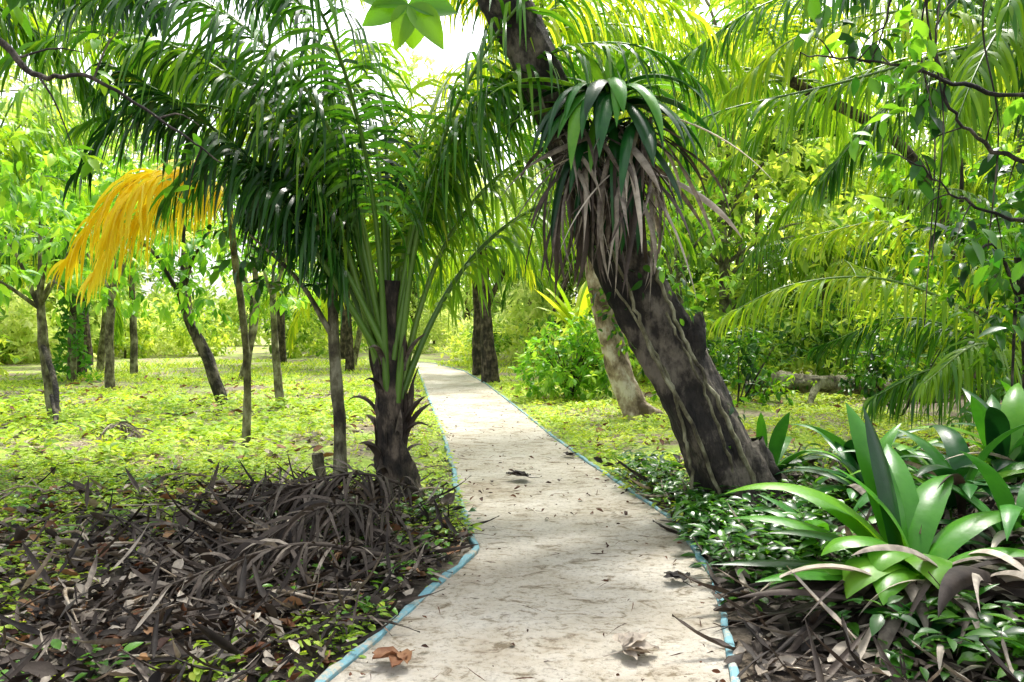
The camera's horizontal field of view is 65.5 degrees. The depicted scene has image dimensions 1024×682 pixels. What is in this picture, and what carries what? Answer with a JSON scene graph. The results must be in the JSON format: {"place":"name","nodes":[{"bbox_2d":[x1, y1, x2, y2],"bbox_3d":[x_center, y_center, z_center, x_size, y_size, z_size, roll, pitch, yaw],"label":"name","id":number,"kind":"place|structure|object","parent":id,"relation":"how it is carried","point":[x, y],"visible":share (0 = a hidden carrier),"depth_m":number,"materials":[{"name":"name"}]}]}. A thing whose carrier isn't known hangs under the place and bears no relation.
{"place":"outdoors","nodes":[
{"label":"outdoors","id":0,"kind":"place"},
{"bbox_2d":[225,601,271,621],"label":"fallen leaf","id":1,"kind":"object","parent":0,"point":[242,607],"visible":0.16,"depth_m":4.29,"materials":[{"name":"plant"}]},
{"bbox_2d":[0,0,986,329],"label":"sky","id":2,"kind":"structure","parent":0,"point":[454,51],"materials":[{"name":"white"}]},
{"bbox_2d":[0,330,1018,681],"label":"ground","id":3,"kind":"structure","parent":0,"point":[740,630],"depth_m":10.21,"materials":[{"name":"green plant"}]},
{"bbox_2d":[0,129,78,315],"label":"cocoa tree","id":4,"kind":"object","parent":3,"relation":"on","point":[13,191],"visible":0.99,"depth_m":9.98,"materials":[{"name":"green plant"}]},
{"bbox_2d":[2,122,78,289],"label":"slim grove tree","id":5,"kind":"object","parent":3,"relation":"on","point":[55,174],"visible":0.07,"depth_m":24.94,"materials":[{"name":"green plant"}]},
{"bbox_2d":[40,344,59,432],"bbox_3d":[-7.122,0.721,12.281,0.268,1.379,2.817,-1,1,-31],"label":"trunk","id":6,"kind":"object","parent":3,"relation":"on","point":[54,399],"visible":0.73,"depth_m":12.90,"materials":[{"name":"brown plant"}]},
{"bbox_2d":[0,82,140,228],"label":"background palm","id":7,"kind":"object","parent":3,"relation":"on","point":[15,156],"visible":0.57,"depth_m":17.90,"materials":[{"name":"green plant"}]},
{"bbox_2d":[0,108,150,418],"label":"cocoa tree","id":8,"kind":"object","parent":3,"relation":"on","point":[40,295],"visible":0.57,"depth_m":13.26,"materials":[{"name":"green plant"}]},
{"bbox_2d":[0,128,160,384],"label":"slim grove tree","id":9,"kind":"object","parent":3,"relation":"on","point":[72,334],"visible":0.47,"depth_m":21.41,"materials":[{"name":"green plant"}]},
{"bbox_2d":[0,213,176,364],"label":"background palm","id":10,"kind":"object","parent":3,"relation":"on","point":[88,340],"visible":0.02,"depth_m":29.97,"materials":[{"name":"plant"}]},
{"bbox_2d":[0,155,188,389],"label":"cocoa tree","id":11,"kind":"object","parent":3,"relation":"on","point":[109,302],"visible":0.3,"depth_m":18.82,"materials":[{"name":"green plant"}]},
{"bbox_2d":[0,184,191,374],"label":"tree","id":12,"kind":"object","parent":3,"relation":"on","point":[118,324],"visible":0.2,"depth_m":23.80,"materials":[{"name":"green plant"}]},
{"bbox_2d":[7,145,196,371],"bbox_3d":[-13.721,-2.728,27.030,5.397,7.840,5.088,0,1,0],"label":"slim grove tree","id":13,"kind":"object","parent":3,"relation":"on","point":[100,365],"visible":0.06,"depth_m":26.92,"materials":[{"name":"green plant"}]},
{"bbox_2d":[46,149,164,375],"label":"slim grove tree","id":14,"kind":"object","parent":3,"relation":"on","point":[133,346],"visible":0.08,"depth_m":23.93,"materials":[{"name":"green plant"}]},
{"bbox_2d":[95,631,121,647],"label":"fallen leaf","id":15,"kind":"object","parent":3,"relation":"on","point":[97,633],"visible":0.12,"depth_m":3.91,"materials":[{"name":"brown plant"}]},
{"bbox_2d":[0,0,219,203],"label":"overhanging tree","id":16,"kind":"object","parent":3,"relation":"on","point":[13,9],"visible":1,"depth_m":4.89,"materials":[{"name":"green plant"}]},
{"bbox_2d":[86,421,158,443],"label":"dead palm frond","id":17,"kind":"object","parent":3,"relation":"on","point":[133,429],"visible":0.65,"depth_m":10.40,"materials":[{"name":"brown plant"}]},
{"bbox_2d":[74,151,259,405],"bbox_3d":[-6.239,-1.067,14.416,3.356,5.053,2.799,0,1,0],"label":"cocoa tree","id":18,"kind":"object","parent":3,"relation":"on","point":[182,287],"visible":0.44,"depth_m":14.40,"materials":[{"name":"green plant"}]},
{"bbox_2d":[0,0,388,136],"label":"coconut palm","id":19,"kind":"object","parent":3,"relation":"on","point":[39,30],"visible":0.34,"depth_m":9.22,"materials":[{"name":"green plant"}]},
{"bbox_2d":[10,538,385,637],"bbox_3d":[-1.682,1.308,4.428,2.139,0.324,0.626,-1,1,-37],"label":"dead palm frond","id":20,"kind":"object","parent":3,"relation":"on","point":[257,555],"visible":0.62,"depth_m":4.55,"materials":[{"name":"brown plant"}]},
{"bbox_2d":[46,42,374,446],"bbox_3d":[-3.515,-1.194,9.499,3.824,5.433,2.878,0,1,17],"label":"yellowing palm","id":21,"kind":"object","parent":3,"relation":"on","point":[132,190],"visible":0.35,"depth_m":8.75,"materials":[{"name":"yellow plant"}]},
{"bbox_2d":[134,121,298,379],"bbox_3d":[-7.624,-2.490,21.948,4.693,7.587,5.155,0,1,0],"label":"slim grove tree","id":22,"kind":"object","parent":3,"relation":"on","point":[253,332],"visible":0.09,"depth_m":21.92,"materials":[{"name":"green plant"}]},
{"bbox_2d":[0,457,457,672],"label":"fallen sticks","id":23,"kind":"object","parent":3,"relation":"on","point":[114,544],"visible":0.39,"depth_m":5.37,"materials":[{"name":"brown wood"}]},
{"bbox_2d":[161,155,324,365],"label":"slim grove tree","id":24,"kind":"object","parent":3,"relation":"on","point":[222,273],"visible":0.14,"depth_m":25.82,"materials":[{"name":"green plant"}]},
{"bbox_2d":[189,186,351,408],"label":"cocoa tree","id":25,"kind":"object","parent":3,"relation":"on","point":[282,302],"visible":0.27,"depth_m":14.73,"materials":[{"name":"green plant"}]},
{"bbox_2d":[135,458,424,549],"bbox_3d":[-1.653,1.155,5.741,2.120,0.492,0.960,0,1,-21],"label":"dead palm frond","id":26,"kind":"object","parent":3,"relation":"on","point":[384,489],"visible":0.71,"depth_m":5.81,"materials":[{"name":"brown plant"}]},
{"bbox_2d":[196,114,378,481],"bbox_3d":[-1.950,-0.233,7.252,1.508,3.589,1.104,0,1,0],"label":"thin tree","id":27,"kind":"object","parent":3,"relation":"on","point":[331,326],"visible":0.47,"depth_m":7.16,"materials":[{"name":"green plant"}]},
{"bbox_2d":[216,178,369,364],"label":"background palm","id":28,"kind":"object","parent":3,"relation":"on","point":[281,335],"visible":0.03,"depth_m":30.86,"materials":[{"name":"plant"}]},
{"bbox_2d":[201,473,405,558],"bbox_3d":[-1.571,1.218,5.894,2.198,0.441,0.893,1,1,32],"label":"dead palm frond","id":29,"kind":"object","parent":3,"relation":"on","point":[263,485],"visible":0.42,"depth_m":5.73,"materials":[{"name":"brown plant"}]},
{"bbox_2d":[224,476,407,581],"bbox_3d":[-1.198,1.166,5.185,0.799,0.524,1.320,0,1,24],"label":"dead palm frond","id":30,"kind":"object","parent":3,"relation":"on","point":[281,530],"visible":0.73,"depth_m":5.12,"materials":[{"name":"brown plant"}]},
{"bbox_2d":[312,452,326,484],"bbox_3d":[-1.697,1.281,7.129,0.185,0.574,0.151,0,1,0],"label":"broken stump","id":31,"kind":"object","parent":3,"relation":"on","point":[317,457],"visible":0.41,"depth_m":7.07,"materials":[{"name":"grey wood"}]},
{"bbox_2d":[277,164,397,358],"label":"background palm","id":32,"kind":"object","parent":3,"relation":"on","point":[342,339],"visible":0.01,"depth_m":37.81,"materials":[{"name":"plant"}]},
{"bbox_2d":[277,148,401,364],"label":"slim grove tree","id":33,"kind":"object","parent":3,"relation":"on","point":[357,342],"visible":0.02,"depth_m":29.91,"materials":[{"name":"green plant"}]},
{"bbox_2d":[250,239,437,371],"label":"background palm","id":34,"kind":"object","parent":3,"relation":"on","point":[349,358],"visible":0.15,"depth_m":27.01,"materials":[{"name":"green plant"}]},
{"bbox_2d":[0,0,718,505],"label":"young coconut palm","id":35,"kind":"object","parent":3,"relation":"on","point":[440,162],"visible":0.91,"depth_m":6.77,"materials":[{"name":"green plant"}]},
{"bbox_2d":[350,215,435,276],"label":"cocoa tree","id":36,"kind":"object","parent":3,"relation":"on","point":[376,270],"visible":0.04,"depth_m":19.89,"materials":[{"name":"green plant"}]},
{"bbox_2d":[373,175,458,286],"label":"slim grove tree","id":37,"kind":"object","parent":3,"relation":"on","point":[418,252],"visible":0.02,"depth_m":32.63,"materials":[{"name":"green plant"}]},
{"bbox_2d":[394,191,570,382],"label":"coconut palm","id":38,"kind":"object","parent":3,"relation":"on","point":[489,367],"visible":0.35,"depth_m":22.34,"materials":[{"name":"green plant"}]},
{"bbox_2d":[419,218,547,374],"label":"coconut palm","id":39,"kind":"object","parent":3,"relation":"on","point":[476,360],"visible":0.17,"depth_m":25.82,"materials":[{"name":"green plant"}]},
{"bbox_2d":[0,356,981,491],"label":"grass","id":40,"kind":"structure","parent":3,"relation":"on","point":[234,361],"depth_m":18.61,"materials":[{"name":"green plant"}]},
{"bbox_2d":[0,372,988,681],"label":"ground cover","id":41,"kind":"object","parent":3,"relation":"on","point":[116,444],"visible":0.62,"depth_m":10.38,"materials":[{"name":"green plant"}]},
{"bbox_2d":[60,497,228,601],"bbox_3d":[-2.507,1.309,5.304,2.559,0.313,0.727,1,1,39],"label":"dead palm frond","id":42,"kind":"object","parent":41,"relation":"on","point":[138,527],"visible":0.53,"depth_m":5.31,"materials":[{"name":"brown plant"}]},
{"bbox_2d":[431,217,565,313],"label":"background palm","id":43,"kind":"object","parent":3,"relation":"on","point":[495,288],"visible":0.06,"depth_m":38.03,"materials":[{"name":"green plant"}]},
{"bbox_2d":[0,375,1023,681],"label":"leaf litter","id":44,"kind":"object","parent":3,"relation":"on","point":[154,631],"visible":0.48,"depth_m":4.39,"materials":[{"name":"plant"}]},
{"bbox_2d":[0,0,1023,396],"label":"distant forest","id":45,"kind":"object","parent":3,"relation":"on","point":[522,318],"visible":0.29,"depth_m":31.62,"materials":[{"name":"green plant"}]},
{"bbox_2d":[0,439,1023,681],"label":"understory herbs","id":46,"kind":"object","parent":3,"relation":"on","point":[775,547],"visible":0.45,"depth_m":5.01,"materials":[{"name":"green plant"}]},
{"bbox_2d":[314,362,739,681],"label":"footpath","id":47,"kind":"structure","parent":3,"relation":"on","point":[569,624],"depth_m":4.92,"materials":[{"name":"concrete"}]},
{"bbox_2d":[372,646,414,666],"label":"fallen leaf","id":48,"kind":"object","parent":47,"relation":"on","point":[395,655],"visible":1,"depth_m":3.72,"materials":[{"name":"brown plant"}]},
{"bbox_2d":[506,470,537,477],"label":"fallen leaf","id":49,"kind":"object","parent":47,"relation":"on","point":[518,473],"visible":1,"depth_m":8.19,"materials":[{"name":"brown plant"}]},
{"bbox_2d":[349,390,725,681],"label":"path debris","id":50,"kind":"object","parent":47,"relation":"on","point":[605,580],"visible":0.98,"depth_m":6.01,"materials":[{"name":"dry brown leaf"},{"name":"twig"}]},
{"bbox_2d":[560,451,575,456],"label":"fallen leaf","id":51,"kind":"object","parent":47,"relation":"on","point":[567,453],"visible":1,"depth_m":9.63,"materials":[{"name":"plant"}]},
{"bbox_2d":[603,631,658,659],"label":"fallen leaf","id":52,"kind":"object","parent":47,"relation":"on","point":[633,642],"visible":1,"depth_m":3.86,"materials":[{"name":"beige plant"}]},
{"bbox_2d":[663,570,692,586],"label":"fallen leaf","id":53,"kind":"object","parent":47,"relation":"on","point":[674,574],"visible":0.95,"depth_m":4.91,"materials":[{"name":"grey plant"}]},
{"bbox_2d":[331,0,745,122],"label":"coconut palm","id":54,"kind":"object","parent":3,"relation":"on","point":[722,83],"visible":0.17,"depth_m":13.10,"materials":[{"name":"green plant"}]},
{"bbox_2d":[535,269,606,393],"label":"banana like plant","id":55,"kind":"object","parent":3,"relation":"on","point":[583,302],"visible":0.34,"depth_m":17.98,"materials":[{"name":"yellow plant"}]},
{"bbox_2d":[508,307,638,401],"bbox_3d":[1.308,0.354,16.920,2.810,2.298,2.012,0,1,0],"label":"leafy shrub","id":56,"kind":"object","parent":3,"relation":"on","point":[574,370],"visible":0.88,"depth_m":16.73,"materials":[{"name":"green plant"}]},
{"bbox_2d":[362,0,807,531],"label":"leaning tree","id":57,"kind":"object","parent":3,"relation":"on","point":[664,334],"visible":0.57,"depth_m":6.49,"materials":[{"name":"brown plant"}]},
{"bbox_2d":[463,39,774,304],"bbox_3d":[0.757,-1.322,6.046,1.963,2.200,1.714,-1,1,-26],"label":"epiphyte bromeliad","id":58,"kind":"object","parent":57,"relation":"attached to","point":[613,187],"visible":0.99,"depth_m":6.04,"materials":[{"name":"green plant"}]},
{"bbox_2d":[486,183,687,365],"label":"background palm","id":59,"kind":"object","parent":3,"relation":"on","point":[504,296],"visible":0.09,"depth_m":30.79,"materials":[{"name":"green plant"}]},
{"bbox_2d":[559,0,704,419],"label":"pale trunk tree","id":60,"kind":"object","parent":3,"relation":"on","point":[630,398],"visible":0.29,"depth_m":13.61,"materials":[{"name":"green plant"}]},
{"bbox_2d":[536,99,759,367],"bbox_3d":[3.882,-2.989,25.904,6.504,8.912,7.046,0,1,-21],"label":"background palm","id":61,"kind":"object","parent":3,"relation":"on","point":[693,236],"visible":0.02,"depth_m":23.40,"materials":[{"name":"green plant"}]},
{"bbox_2d":[635,347,729,401],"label":"understory shrub","id":62,"kind":"object","parent":3,"relation":"on","point":[655,397],"visible":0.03,"depth_m":15.79,"materials":[{"name":"green plant"}]},
{"bbox_2d":[640,143,780,303],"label":"understory tree","id":63,"kind":"object","parent":3,"relation":"on","point":[677,275],"visible":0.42,"depth_m":18.81,"materials":[{"name":"green plant"}]},
{"bbox_2d":[705,312,800,408],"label":"understory shrub","id":64,"kind":"object","parent":3,"relation":"on","point":[752,341],"visible":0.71,"depth_m":15.07,"materials":[{"name":"green plant"}]},
{"bbox_2d":[545,0,1023,257],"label":"coconut palm","id":65,"kind":"object","parent":3,"relation":"on","point":[1004,25],"visible":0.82,"depth_m":9.67,"materials":[{"name":"green plant"}]},
{"bbox_2d":[756,412,830,471],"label":"strap leaf plant","id":66,"kind":"object","parent":3,"relation":"on","point":[779,441],"visible":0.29,"depth_m":7.49,"materials":[{"name":"green plant"}]},
{"bbox_2d":[730,494,875,561],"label":"strap leaf plant","id":67,"kind":"object","parent":3,"relation":"on","point":[818,523],"visible":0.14,"depth_m":5.25,"materials":[{"name":"green plant"}]},
{"bbox_2d":[618,0,1020,397],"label":"coconut palm","id":68,"kind":"object","parent":3,"relation":"on","point":[842,133],"visible":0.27,"depth_m":14.97,"materials":[{"name":"green plant"}]},
{"bbox_2d":[717,195,952,375],"bbox_3d":[9.309,-1.449,22.631,7.271,5.855,6.962,-1,1,-32],"label":"background palm","id":69,"kind":"object","parent":3,"relation":"on","point":[857,269],"visible":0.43,"depth_m":21.91,"materials":[{"name":"green plant"}]},
{"bbox_2d":[744,370,949,407],"bbox_3d":[6.658,0.981,15.684,3.956,0.780,0.984,0,1,0],"label":"fallen log","id":70,"kind":"object","parent":3,"relation":"on","point":[813,385],"visible":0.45,"depth_m":15.75,"materials":[{"name":"wood"}]},
{"bbox_2d":[773,423,931,523],"bbox_3d":[2.733,1.024,6.068,1.300,0.746,1.232,0,1,0],"label":"strap leaf plant","id":71,"kind":"object","parent":3,"relation":"on","point":[849,462],"visible":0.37,"depth_m":6.12,"materials":[{"name":"green plant"}]},
{"bbox_2d":[709,137,1023,436],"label":"coconut palm","id":72,"kind":"object","parent":3,"relation":"on","point":[943,373],"visible":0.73,"depth_m":9.48,"materials":[{"name":"green plant"}]},
{"bbox_2d":[710,402,1023,675],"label":"strap leaf plant","id":73,"kind":"object","parent":3,"relation":"on","point":[899,554],"visible":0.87,"depth_m":4.19,"materials":[{"name":"green plant"}]},
{"bbox_2d":[789,424,945,484],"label":"strap leaf plant","id":74,"kind":"object","parent":3,"relation":"on","point":[830,438],"visible":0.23,"depth_m":6.65,"materials":[{"name":"green plant"}]},
{"bbox_2d":[833,327,950,418],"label":"understory shrub","id":75,"kind":"object","parent":3,"relation":"on","point":[874,366],"visible":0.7,"depth_m":13.57,"materials":[{"name":"green plant"}]},
{"bbox_2d":[786,132,1016,344],"bbox_3d":[13.136,-2.767,25.934,7.095,8.426,7.686,0,1,7],"label":"background palm","id":76,"kind":"object","parent":3,"relation":"on","point":[888,187],"visible":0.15,"depth_m":26.08,"materials":[{"name":"green plant"}]},
{"bbox_2d":[793,0,1023,350],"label":"overhanging tree","id":77,"kind":"object","parent":3,"relation":"on","point":[941,93],"visible":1,"depth_m":5.00,"materials":[{"name":"green plant"}]},
{"bbox_2d":[822,584,1023,681],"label":"strap leaf plant","id":78,"kind":"object","parent":3,"relation":"on","point":[838,649],"visible":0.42,"depth_m":3.74,"materials":[{"name":"dry dead leaf"}]},
{"bbox_2d":[831,424,1023,551],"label":"strap leaf plant","id":79,"kind":"object","parent":3,"relation":"on","point":[962,470],"visible":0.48,"depth_m":5.46,"materials":[{"name":"green plant"}]},
{"bbox_2d":[831,93,1023,316],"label":"understory tree","id":80,"kind":"object","parent":3,"relation":"on","point":[973,176],"visible":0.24,"depth_m":15.86,"materials":[{"name":"green plant"}]},
{"bbox_2d":[866,208,1023,382],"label":"understory tree","id":81,"kind":"object","parent":3,"relation":"on","point":[898,277],"visible":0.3,"depth_m":12.10,"materials":[{"name":"green plant"}]},
{"bbox_2d":[900,200,1023,440],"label":"understory tree","id":82,"kind":"object","parent":3,"relation":"on","point":[1017,292],"visible":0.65,"depth_m":7.92,"materials":[{"name":"green plant"}]},
{"bbox_2d":[900,112,1023,300],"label":"background palm","id":83,"kind":"object","parent":3,"relation":"on","point":[1014,178],"visible":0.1,"depth_m":19.55,"materials":[{"name":"green plant"}]},
{"bbox_2d":[913,380,1016,502],"bbox_3d":[4.233,0.872,6.445,1.550,1.137,1.458,0,1,0],"label":"strap leaf plant","id":84,"kind":"object","parent":3,"relation":"on","point":[1006,386],"visible":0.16,"depth_m":6.74,"materials":[{"name":"green plant"}]},
{"bbox_2d":[909,383,1023,532],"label":"strap leaf plant","id":85,"kind":"object","parent":3,"relation":"on","point":[993,418],"visible":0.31,"depth_m":5.87,"materials":[{"name":"green plant"}]},
{"bbox_2d":[916,451,1023,559],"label":"strap leaf plant","id":86,"kind":"object","parent":3,"relation":"on","point":[1009,526],"visible":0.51,"depth_m":4.72,"materials":[{"name":"green plant"}]},
{"bbox_2d":[946,291,1017,374],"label":"understory shrub","id":87,"kind":"object","parent":3,"relation":"on","point":[969,322],"visible":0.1,"depth_m":12.39,"materials":[{"name":"green plant"}]},
{"bbox_2d":[966,606,1023,681],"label":"strap leaf plant","id":88,"kind":"object","parent":3,"relation":"on","point":[1017,644],"visible":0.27,"depth_m":3.59,"materials":[{"name":"plant"}]},
{"bbox_2d":[979,583,1023,627],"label":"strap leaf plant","id":89,"kind":"object","parent":3,"relation":"on","point":[997,588],"visible":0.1,"depth_m":3.92,"materials":[{"name":"grey plant"}]}
]}

